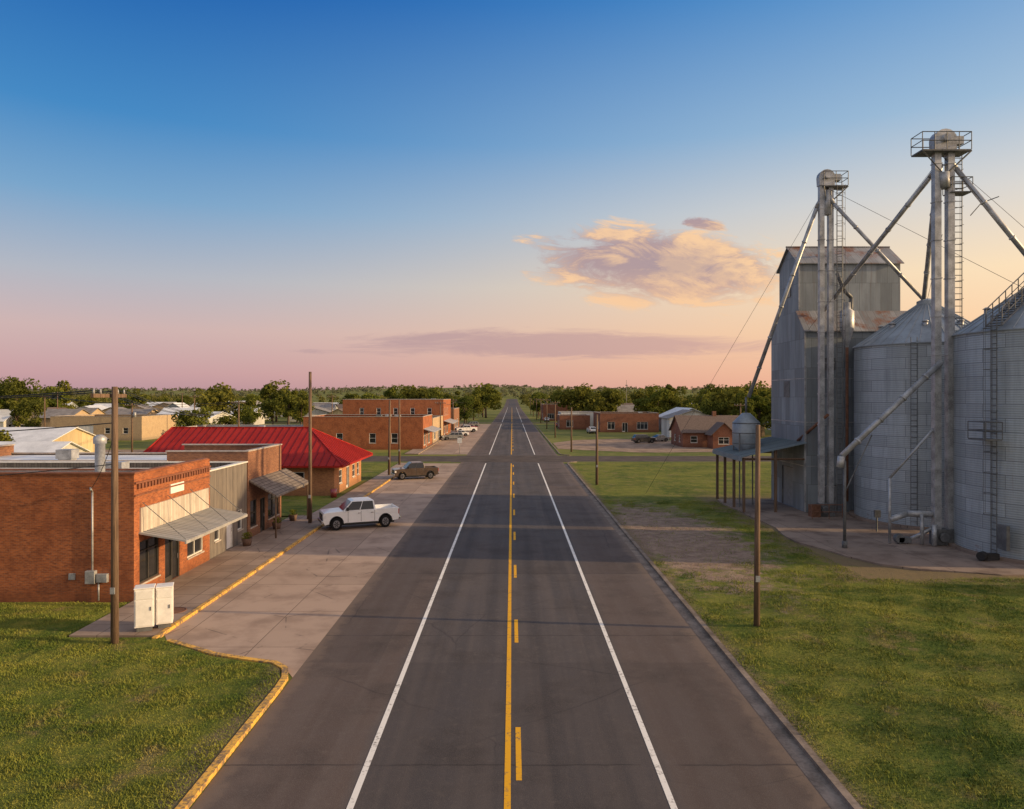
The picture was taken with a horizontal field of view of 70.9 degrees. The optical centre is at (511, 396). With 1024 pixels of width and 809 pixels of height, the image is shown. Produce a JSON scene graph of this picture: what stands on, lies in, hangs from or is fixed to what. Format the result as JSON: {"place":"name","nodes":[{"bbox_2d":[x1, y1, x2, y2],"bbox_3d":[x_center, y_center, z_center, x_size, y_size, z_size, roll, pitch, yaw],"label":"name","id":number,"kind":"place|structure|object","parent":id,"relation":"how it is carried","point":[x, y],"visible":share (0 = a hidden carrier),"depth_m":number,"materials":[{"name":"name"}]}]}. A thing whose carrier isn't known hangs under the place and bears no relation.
{"place":"outdoors","nodes":[
{"label":"outdoors","id":0,"kind":"place"},
{"bbox_2d":[33,409,90,426],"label":"house","id":1,"kind":"structure","parent":0,"point":[55,412],"depth_m":181.01,"materials":[{"name":"beige metal"}]},
{"bbox_2d":[50,414,177,439],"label":"tan warehouse","id":2,"kind":"structure","parent":0,"point":[150,426],"depth_m":159.00,"materials":[{"name":"brick"}]},
{"bbox_2d":[105,409,158,413],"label":"house","id":3,"kind":"structure","parent":0,"point":[138,411],"depth_m":229.74,"materials":[{"name":"beige metal"}]},
{"bbox_2d":[0,601,280,808],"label":"lawn","id":4,"kind":"structure","parent":0,"point":[71,804],"depth_m":21.80,"materials":[{"name":"green plant"}]},
{"bbox_2d":[90,387,126,643],"bbox_3d":[-15.460,4.600,27.900,0.420,10.000,2.300,0,0,0],"label":"utility pole","id":5,"kind":"object","parent":4,"relation":"on","point":[115,395],"visible":1,"depth_m":27.80,"materials":[{"name":"brown wood"}]},
{"bbox_2d":[69,516,320,636],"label":"pavement","id":6,"kind":"structure","parent":0,"point":[196,587],"depth_m":38.40,"materials":[{"name":"concrete"}]},
{"bbox_2d":[133,583,155,631],"bbox_3d":[-14.945,8.585,29.288,0.760,1.770,0.725,0,0,-22],"label":"mail cabinet","id":7,"kind":"object","parent":6,"relation":"on","point":[144,607],"visible":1,"depth_m":29.00,"materials":[{"name":"white metal"}]},
{"bbox_2d":[155,582,173,628],"bbox_3d":[-14.345,8.615,29.738,0.660,1.710,0.725,0,0,-22],"label":"mail cabinet","id":8,"kind":"object","parent":6,"relation":"on","point":[164,605],"visible":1,"depth_m":29.46,"materials":[{"name":"white metal"}]},
{"bbox_2d":[308,372,311,522],"bbox_3d":[-15.200,3.850,54.185,0.300,11.500,0.330,0,0,0],"label":"utility pole","id":9,"kind":"object","parent":6,"relation":"on","point":[310,459],"visible":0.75,"depth_m":54.10,"materials":[{"name":"brown wood"}]},
{"bbox_2d":[144,427,372,495],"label":"red roofed building","id":10,"kind":"structure","parent":0,"point":[336,463],"depth_m":73.42,"materials":[{"name":"red metal"}]},
{"bbox_2d":[186,425,302,426],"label":"roof ridge cap","id":11,"kind":"object","parent":10,"relation":"attached to","point":[247,426],"visible":0.09,"depth_m":146.00,"materials":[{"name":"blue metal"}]},
{"bbox_2d":[281,496,340,515],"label":"lawn","id":12,"kind":"structure","parent":0,"point":[298,503],"depth_m":64.26,"materials":[{"name":"green plant"}]},
{"bbox_2d":[290,406,331,421],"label":"house","id":13,"kind":"structure","parent":0,"point":[317,410],"depth_m":280.69,"materials":[{"name":"white metal"}]},
{"bbox_2d":[312,463,405,515],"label":"pavement","id":14,"kind":"structure","parent":0,"point":[363,489],"depth_m":73.83,"materials":[{"name":"concrete"}]},
{"bbox_2d":[388,400,390,474],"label":"utility pole","id":15,"kind":"object","parent":14,"relation":"on","point":[389,439],"visible":0.94,"depth_m":87.68,"materials":[{"name":"brown wood"}]},
{"bbox_2d":[361,463,397,477],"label":"lawn","id":16,"kind":"structure","parent":0,"point":[370,470],"depth_m":96.03,"materials":[{"name":"green plant"}]},
{"bbox_2d":[31,387,770,808],"bbox_3d":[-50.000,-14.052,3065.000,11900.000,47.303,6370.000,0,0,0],"label":"ground","id":17,"kind":"structure","parent":0,"point":[547,429],"depth_m":174.92,"materials":[{"name":"green plant"}]},
{"bbox_2d":[0,409,14,426],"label":"house","id":18,"kind":"structure","parent":17,"relation":"on","point":[5,416],"depth_m":194.61,"materials":[{"name":"white metal"}]},
{"bbox_2d":[4,397,32,426],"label":"tree","id":19,"kind":"object","parent":17,"relation":"on","point":[13,404],"visible":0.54,"depth_m":171.52,"materials":[{"name":"green plant"}]},
{"bbox_2d":[0,376,39,408],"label":"tree","id":20,"kind":"object","parent":17,"relation":"on","point":[16,387],"visible":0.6,"depth_m":198.65,"materials":[{"name":"green plant"}]},
{"bbox_2d":[15,398,46,426],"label":"tree","id":21,"kind":"object","parent":17,"relation":"on","point":[29,406],"visible":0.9,"depth_m":164.00,"materials":[{"name":"green plant"}]},
{"bbox_2d":[0,441,90,451],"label":"metal shed","id":22,"kind":"structure","parent":17,"relation":"on","point":[36,446],"depth_m":86.64,"materials":[{"name":"white metal"}]},
{"bbox_2d":[0,427,95,451],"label":"cream shed","id":23,"kind":"structure","parent":17,"relation":"on","point":[81,437],"depth_m":110.72,"materials":[{"name":"metal"}]},
{"bbox_2d":[31,385,70,408],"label":"tree","id":24,"kind":"object","parent":17,"relation":"on","point":[51,403],"visible":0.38,"depth_m":202.65,"materials":[{"name":"green plant"}]},
{"bbox_2d":[30,380,77,408],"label":"tree","id":25,"kind":"object","parent":17,"relation":"on","point":[61,386],"visible":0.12,"depth_m":213.12,"materials":[{"name":"green plant"}]},
{"bbox_2d":[0,461,247,558],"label":"wooden shop","id":26,"kind":"structure","parent":17,"relation":"on","point":[228,480],"depth_m":45.94,"materials":[{"name":"grey wood"}]},
{"bbox_2d":[0,434,247,601],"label":"brick shop","id":27,"kind":"structure","parent":17,"relation":"on","point":[55,536],"depth_m":33.50,"materials":[{"name":"orange brick"}]},
{"bbox_2d":[139,537,160,584],"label":"window","id":28,"kind":"structure","parent":27,"relation":"in","point":[148,548],"depth_m":34.97,"materials":[{"name":"black glass"}]},
{"bbox_2d":[165,539,178,582],"bbox_3d":[-17.671,8.210,37.300,0.137,2.520,1.600,0,0,0],"label":"door","id":29,"kind":"structure","parent":27,"relation":"in","point":[171,546],"depth_m":37.26,"materials":[{"name":"black glass"}]},
{"bbox_2d":[187,537,204,559],"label":"window","id":30,"kind":"structure","parent":27,"relation":"in","point":[194,547],"depth_m":40.03,"materials":[{"name":"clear glass"}]},
{"bbox_2d":[124,394,150,405],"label":"tree","id":31,"kind":"object","parent":17,"relation":"on","point":[134,399],"visible":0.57,"depth_m":381.43,"materials":[{"name":"green plant"}]},
{"bbox_2d":[0,444,307,537],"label":"brown brick shop","id":32,"kind":"structure","parent":17,"relation":"on","point":[270,482],"depth_m":50.77,"materials":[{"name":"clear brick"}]},
{"bbox_2d":[250,499,257,528],"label":"window","id":33,"kind":"structure","parent":32,"relation":"in","point":[252,503],"depth_m":49.14,"materials":[{"name":"black glass"}]},
{"bbox_2d":[260,497,264,531],"bbox_3d":[-17.671,8.285,50.800,0.137,2.370,1.000,0,0,0],"label":"door","id":34,"kind":"structure","parent":32,"relation":"in","point":[262,500],"depth_m":51.05,"materials":[{"name":"black glass"}]},
{"bbox_2d":[268,493,279,519],"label":"window","id":35,"kind":"structure","parent":32,"relation":"in","point":[271,499],"depth_m":53.02,"materials":[{"name":"black glass"}]},
{"bbox_2d":[171,406,213,426],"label":"tree","id":36,"kind":"object","parent":17,"relation":"on","point":[185,419],"visible":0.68,"depth_m":148.50,"materials":[{"name":"green plant"}]},
{"bbox_2d":[189,388,235,413],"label":"tree","id":37,"kind":"object","parent":17,"relation":"on","point":[216,399],"visible":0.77,"depth_m":230.35,"materials":[{"name":"green plant"}]},
{"bbox_2d":[203,382,235,403],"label":"tree","id":38,"kind":"object","parent":17,"relation":"on","point":[227,391],"visible":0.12,"depth_m":258.87,"materials":[{"name":"green plant"}]},
{"bbox_2d":[212,415,237,424],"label":"tree","id":39,"kind":"object","parent":17,"relation":"on","point":[225,420],"visible":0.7,"depth_m":168.13,"materials":[{"name":"green plant"}]},
{"bbox_2d":[167,639,287,808],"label":"kerb","id":40,"kind":"structure","parent":17,"relation":"on","point":[201,784],"depth_m":20.93,"materials":[{"name":"yellow concrete"}]},
{"bbox_2d":[231,394,261,424],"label":"tree","id":41,"kind":"object","parent":17,"relation":"on","point":[251,400],"visible":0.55,"depth_m":235.63,"materials":[{"name":"green plant"}]},
{"bbox_2d":[240,406,260,422],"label":"tree","id":42,"kind":"object","parent":17,"relation":"on","point":[248,411],"visible":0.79,"depth_m":215.94,"materials":[{"name":"green plant"}]},
{"bbox_2d":[258,398,286,424],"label":"tree","id":43,"kind":"object","parent":17,"relation":"on","point":[269,412],"visible":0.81,"depth_m":239.78,"materials":[{"name":"green plant"}]},
{"bbox_2d":[152,476,394,638],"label":"kerb","id":44,"kind":"structure","parent":17,"relation":"on","point":[162,633],"depth_m":36.68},
{"bbox_2d":[257,379,291,421],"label":"tree","id":45,"kind":"object","parent":17,"relation":"on","point":[269,388],"visible":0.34,"depth_m":273.65,"materials":[{"name":"green plant"}]},
{"bbox_2d":[271,390,298,424],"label":"tree","id":46,"kind":"object","parent":17,"relation":"on","point":[291,402],"visible":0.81,"depth_m":223.78,"materials":[{"name":"green plant"}]},
{"bbox_2d":[292,396,312,424],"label":"tree","id":47,"kind":"object","parent":17,"relation":"on","point":[302,405],"visible":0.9,"depth_m":204.42,"materials":[{"name":"green plant"}]},
{"bbox_2d":[165,463,459,676],"bbox_3d":[-10.750,9.589,64.300,6.500,0.001,79.400,0,0,0],"label":"parking strip","id":48,"kind":"object","parent":17,"relation":"on","point":[288,608],"visible":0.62,"depth_m":35.66,"materials":[{"name":"concrete"}]},
{"bbox_2d":[318,497,399,530],"bbox_3d":[-11.291,8.545,53.204,5.734,2.088,2.400,0,0,-23],"label":"pickup truck","id":49,"kind":"object","parent":48,"relation":"on","point":[357,510],"visible":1,"depth_m":52.40,"materials":[{"name":"white paint"}]},
{"bbox_2d":[391,461,438,479],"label":"pickup truck","id":50,"kind":"object","parent":48,"relation":"on","point":[414,469],"visible":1,"depth_m":83.79,"materials":[{"name":"brown paint"}]},
{"bbox_2d":[303,414,440,449],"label":"brick store","id":51,"kind":"structure","parent":17,"relation":"on","point":[366,431],"depth_m":131.00,"materials":[{"name":"orange brick"}]},
{"bbox_2d":[69,391,696,408],"bbox_3d":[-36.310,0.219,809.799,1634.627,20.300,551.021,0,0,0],"label":"woodland","id":52,"kind":"object","parent":17,"relation":"on","point":[172,398],"visible":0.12,"depth_m":836.88,"materials":[{"name":"green plant"}]},
{"bbox_2d":[383,384,403,398],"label":"tree","id":53,"kind":"object","parent":17,"relation":"on","point":[389,393],"visible":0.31,"depth_m":308.24,"materials":[{"name":"green plant"}]},
{"bbox_2d":[22,384,770,398],"bbox_3d":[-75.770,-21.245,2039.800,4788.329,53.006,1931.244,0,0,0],"label":"woodland","id":54,"kind":"object","parent":17,"relation":"on","point":[315,391],"visible":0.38,"depth_m":1711.80,"materials":[{"name":"green plant"}]},
{"bbox_2d":[342,398,457,434],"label":"brick block","id":55,"kind":"structure","parent":17,"relation":"on","point":[381,406],"depth_m":170.00,"materials":[{"name":"orange brick"}]},
{"bbox_2d":[400,385,438,398],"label":"tree","id":56,"kind":"object","parent":17,"relation":"on","point":[420,393],"visible":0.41,"depth_m":267.24,"materials":[{"name":"green plant"}]},
{"bbox_2d":[427,385,445,398],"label":"tree","id":57,"kind":"object","parent":17,"relation":"on","point":[436,394],"visible":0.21,"depth_m":249.39,"materials":[{"name":"green plant"}]},
{"bbox_2d":[432,415,442,442],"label":"tan store","id":58,"kind":"structure","parent":17,"relation":"on","point":[435,423],"depth_m":156.49,"materials":[{"name":"paint"}]},
{"bbox_2d":[454,395,476,423],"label":"tree","id":59,"kind":"object","parent":17,"relation":"on","point":[466,402],"visible":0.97,"depth_m":234.36,"materials":[{"name":"green plant"}]},
{"bbox_2d":[468,394,483,419],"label":"tree","id":60,"kind":"object","parent":17,"relation":"on","point":[477,407],"visible":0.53,"depth_m":299.00,"materials":[{"name":"green plant"}]},
{"bbox_2d":[472,382,501,417],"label":"tree","id":61,"kind":"object","parent":17,"relation":"on","point":[493,396],"visible":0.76,"depth_m":328.38,"materials":[{"name":"green plant"}]},
{"bbox_2d":[530,393,548,417],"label":"tree","id":62,"kind":"object","parent":17,"relation":"on","point":[533,407],"visible":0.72,"depth_m":328.55,"materials":[{"name":"green plant"}]},
{"bbox_2d":[541,404,568,420],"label":"brick store","id":63,"kind":"structure","parent":17,"relation":"on","point":[551,411],"depth_m":290.00,"materials":[{"name":"red brick"}]},
{"bbox_2d":[557,414,589,429],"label":"brick store","id":64,"kind":"structure","parent":17,"relation":"on","point":[580,421],"depth_m":212.00,"materials":[{"name":"red brick"}]},
{"bbox_2d":[552,383,597,410],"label":"tree","id":65,"kind":"object","parent":17,"relation":"on","point":[581,401],"visible":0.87,"depth_m":273.80,"materials":[{"name":"green plant"}]},
{"bbox_2d":[583,392,606,411],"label":"tree","id":66,"kind":"object","parent":17,"relation":"on","point":[599,404],"visible":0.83,"depth_m":259.05,"materials":[{"name":"green plant"}]},
{"bbox_2d":[595,415,597,484],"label":"utility pole","id":67,"kind":"object","parent":17,"relation":"on","point":[596,476],"visible":0.9,"depth_m":77.88,"materials":[{"name":"brown wood"}]},
{"bbox_2d":[591,387,623,411],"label":"tree","id":68,"kind":"object","parent":17,"relation":"on","point":[612,397],"visible":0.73,"depth_m":273.47,"materials":[{"name":"green plant"}]},
{"bbox_2d":[593,411,658,431],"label":"brick store","id":69,"kind":"structure","parent":17,"relation":"on","point":[639,421],"depth_m":196.00,"materials":[{"name":"red brick"}]},
{"bbox_2d":[630,388,654,411],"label":"tree","id":70,"kind":"object","parent":17,"relation":"on","point":[636,395],"visible":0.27,"depth_m":260.12,"materials":[{"name":"green plant"}]},
{"bbox_2d":[632,384,671,413],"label":"tree","id":71,"kind":"object","parent":17,"relation":"on","point":[652,403],"visible":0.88,"depth_m":220.68,"materials":[{"name":"green plant"}]},
{"bbox_2d":[660,384,677,409],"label":"tree","id":72,"kind":"object","parent":17,"relation":"on","point":[671,402],"visible":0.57,"depth_m":225.75,"materials":[{"name":"green plant"}]},
{"bbox_2d":[659,409,705,436],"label":"house","id":73,"kind":"structure","parent":17,"relation":"on","point":[666,420],"depth_m":173.58,"materials":[{"name":"white metal"}]},
{"bbox_2d":[682,389,710,414],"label":"tree","id":74,"kind":"object","parent":17,"relation":"on","point":[693,401],"visible":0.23,"depth_m":220.55,"materials":[{"name":"green plant"}]},
{"bbox_2d":[564,464,849,808],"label":"gutter","id":75,"kind":"object","parent":17,"relation":"on","point":[822,785],"visible":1,"depth_m":23.36,"materials":[{"name":"concrete"}]},
{"bbox_2d":[697,398,729,414],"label":"tree","id":76,"kind":"object","parent":17,"relation":"on","point":[710,406],"visible":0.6,"depth_m":174.49,"materials":[{"name":"green plant"}]},
{"bbox_2d":[567,461,862,808],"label":"kerb","id":77,"kind":"structure","parent":17,"relation":"on","point":[845,795],"depth_m":23.17,"materials":[{"name":"concrete"}]},
{"bbox_2d":[699,386,748,414],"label":"tree","id":78,"kind":"object","parent":17,"relation":"on","point":[730,396],"visible":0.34,"depth_m":178.50,"materials":[{"name":"green plant"}]},
{"bbox_2d":[728,392,756,418],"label":"tree","id":79,"kind":"object","parent":17,"relation":"on","point":[751,407],"visible":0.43,"depth_m":167.44,"materials":[{"name":"green plant"}]},
{"bbox_2d":[742,380,768,412],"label":"tree","id":80,"kind":"object","parent":17,"relation":"on","point":[755,390],"visible":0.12,"depth_m":188.40,"materials":[{"name":"green plant"}]},
{"bbox_2d":[754,425,759,626],"bbox_3d":[10.107,5.375,29.685,0.274,8.451,0.290,0,0,0],"label":"utility pole","id":81,"kind":"object","parent":17,"relation":"on","point":[757,545],"visible":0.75,"depth_m":29.61,"materials":[{"name":"brown wood"}]},
{"bbox_2d":[749,390,770,436],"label":"tree","id":82,"kind":"object","parent":17,"relation":"on","point":[762,406],"visible":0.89,"depth_m":173.10,"materials":[{"name":"green plant"}]},
{"bbox_2d":[361,456,464,461],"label":"cross street","id":83,"kind":"structure","parent":0,"point":[418,458],"depth_m":111.33,"materials":[{"name":"grey asphalt"}]},
{"bbox_2d":[421,424,489,453],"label":"parking strip","id":84,"kind":"object","parent":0,"point":[451,446],"visible":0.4,"depth_m":145.16,"materials":[{"name":"concrete"}]},
{"bbox_2d":[190,399,831,808],"bbox_3d":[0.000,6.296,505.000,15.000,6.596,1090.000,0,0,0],"label":"road","id":85,"kind":"structure","parent":0,"point":[310,737],"depth_m":23.69,"materials":[{"name":"grey asphalt"}]},
{"bbox_2d":[346,463,485,808],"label":"edge line","id":86,"kind":"object","parent":85,"relation":"on","point":[357,788],"visible":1,"depth_m":23.43,"materials":[{"name":"white paint"}]},
{"bbox_2d":[504,463,511,808],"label":"line","id":87,"kind":"object","parent":85,"relation":"on","point":[507,790],"visible":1,"depth_m":23.27,"materials":[{"name":"yellow paint"}]},
{"bbox_2d":[512,416,521,779],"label":"dashes","id":88,"kind":"object","parent":85,"relation":"on","point":[518,756],"visible":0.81,"depth_m":20.32,"materials":[{"name":"yellow paint"}]},
{"bbox_2d":[538,463,677,808],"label":"edge line","id":89,"kind":"object","parent":85,"relation":"on","point":[666,788],"visible":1,"depth_m":23.43,"materials":[{"name":"white paint"}]},
{"bbox_2d":[462,456,561,461],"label":"intersection","id":90,"kind":"structure","parent":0,"point":[511,459],"depth_m":110.45,"materials":[{"name":"grey asphalt"}]},
{"bbox_2d":[0,0,1023,390],"label":"sky","id":91,"kind":"structure","parent":0,"point":[239,194],"materials":[{"name":"blue"}]},
{"bbox_2d":[553,439,712,452],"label":"dirt lot","id":92,"kind":"structure","parent":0,"point":[623,445],"depth_m":139.14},
{"bbox_2d":[631,434,656,442],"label":"car","id":93,"kind":"object","parent":92,"relation":"on","point":[637,438],"visible":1,"depth_m":149.19,"materials":[{"name":"black paint"}]},
{"bbox_2d":[559,456,770,461],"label":"cross street","id":94,"kind":"structure","parent":0,"point":[641,458],"depth_m":110.43,"materials":[{"name":"grey asphalt"}]},
{"bbox_2d":[669,411,738,446],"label":"brick house","id":95,"kind":"structure","parent":0,"point":[696,429],"depth_m":139.36,"materials":[{"name":"brown brick"}]},
{"bbox_2d":[704,422,732,448],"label":"brick house","id":96,"kind":"structure","parent":0,"point":[719,434],"depth_m":132.50,"materials":[{"name":"brown brick"}]},
{"bbox_2d":[569,462,1023,808],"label":"lawn","id":97,"kind":"structure","parent":0,"point":[633,481],"depth_m":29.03,"materials":[{"name":"green plant"}]},
{"bbox_2d":[718,499,1023,575],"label":"pavement","id":98,"kind":"structure","parent":0,"point":[866,542],"depth_m":46.32,"materials":[{"name":"concrete"}]},
{"bbox_2d":[732,397,760,506],"bbox_3d":[20.300,4.715,62.400,2.400,9.430,2.400,0,0,0],"label":"hopper tank","id":99,"kind":"object","parent":98,"relation":"on","point":[744,429],"visible":0.78,"depth_m":61.54,"materials":[{"name":"metal"}]},
{"bbox_2d":[712,246,905,511],"bbox_3d":[27.140,-1.860,61.719,16.960,22.579,10.562,0,0,0],"label":"grain elevator","id":100,"kind":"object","parent":98,"relation":"on","point":[790,443],"visible":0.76,"depth_m":60.60,"materials":[{"name":"silver metal"}]},
{"bbox_2d":[782,465,792,505],"bbox_3d":[24.071,7.700,62.750,0.137,3.400,2.500,0,0,0],"label":"door","id":101,"kind":"structure","parent":100,"relation":"in","point":[787,471],"depth_m":62.95,"materials":[{"name":"silver metal"}]},
{"bbox_2d":[808,503,842,518],"bbox_3d":[24.500,8.865,56.335,2.660,1.130,1.530,0,0,0],"label":"drive pit","id":102,"kind":"object","parent":98,"relation":"on","point":[814,510],"visible":0.75,"depth_m":56.40,"materials":[{"name":"metal"}]},
{"bbox_2d":[747,169,921,516],"bbox_3d":[26.116,-4.268,58.932,12.314,27.396,5.521,0,0,7],"label":"bucket elevator","id":103,"kind":"object","parent":98,"relation":"on","point":[826,205],"visible":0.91,"depth_m":56.81,"materials":[{"name":"metal"}]},
{"bbox_2d":[647,128,1023,544],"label":"bucket elevator","id":104,"kind":"object","parent":98,"relation":"on","point":[944,143],"visible":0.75,"depth_m":45.79,"materials":[{"name":"grey metal"}]},
{"bbox_2d":[835,272,854,500],"bbox_3d":[26.870,-0.827,57.926,1.390,18.454,1.091,0,0,-30],"label":"dust collector","id":105,"kind":"object","parent":98,"relation":"on","point":[848,319],"visible":0.91,"depth_m":57.89,"materials":[{"name":"metal"}]},
{"bbox_2d":[836,360,943,547],"bbox_3d":[23.801,3.551,45.291,7.053,11.758,0.460,0,0,-5],"label":"grain conveyor","id":106,"kind":"object","parent":98,"relation":"on","point":[883,416],"visible":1,"depth_m":45.05,"materials":[{"name":"grey metal"}]},
{"bbox_2d":[849,298,969,529],"bbox_3d":[32.100,0.915,55.700,10.900,17.050,10.900,0,0,0],"label":"grain bin","id":107,"kind":"object","parent":98,"relation":"on","point":[892,361],"visible":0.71,"depth_m":52.85,"materials":[{"name":"metal"}]},
{"bbox_2d":[888,428,938,545],"bbox_3d":[25.676,5.671,45.980,2.990,7.458,1.005,0,0,7],"label":"blower","id":108,"kind":"object","parent":98,"relation":"on","point":[901,538],"visible":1,"depth_m":46.10,"materials":[{"name":"grey metal"}]},
{"bbox_2d":[948,273,1023,563],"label":"grain bin","id":109,"kind":"object","parent":98,"relation":"on","point":[988,430],"visible":0.95,"depth_m":42.21,"materials":[{"name":"metal"}]},
{"bbox_2d":[976,551,999,560],"bbox_3d":[27.382,9.150,41.400,1.236,0.520,0.616,0,0,0],"label":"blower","id":110,"kind":"object","parent":98,"relation":"on","point":[982,556],"visible":1,"depth_m":41.30,"materials":[{"name":"black metal"}]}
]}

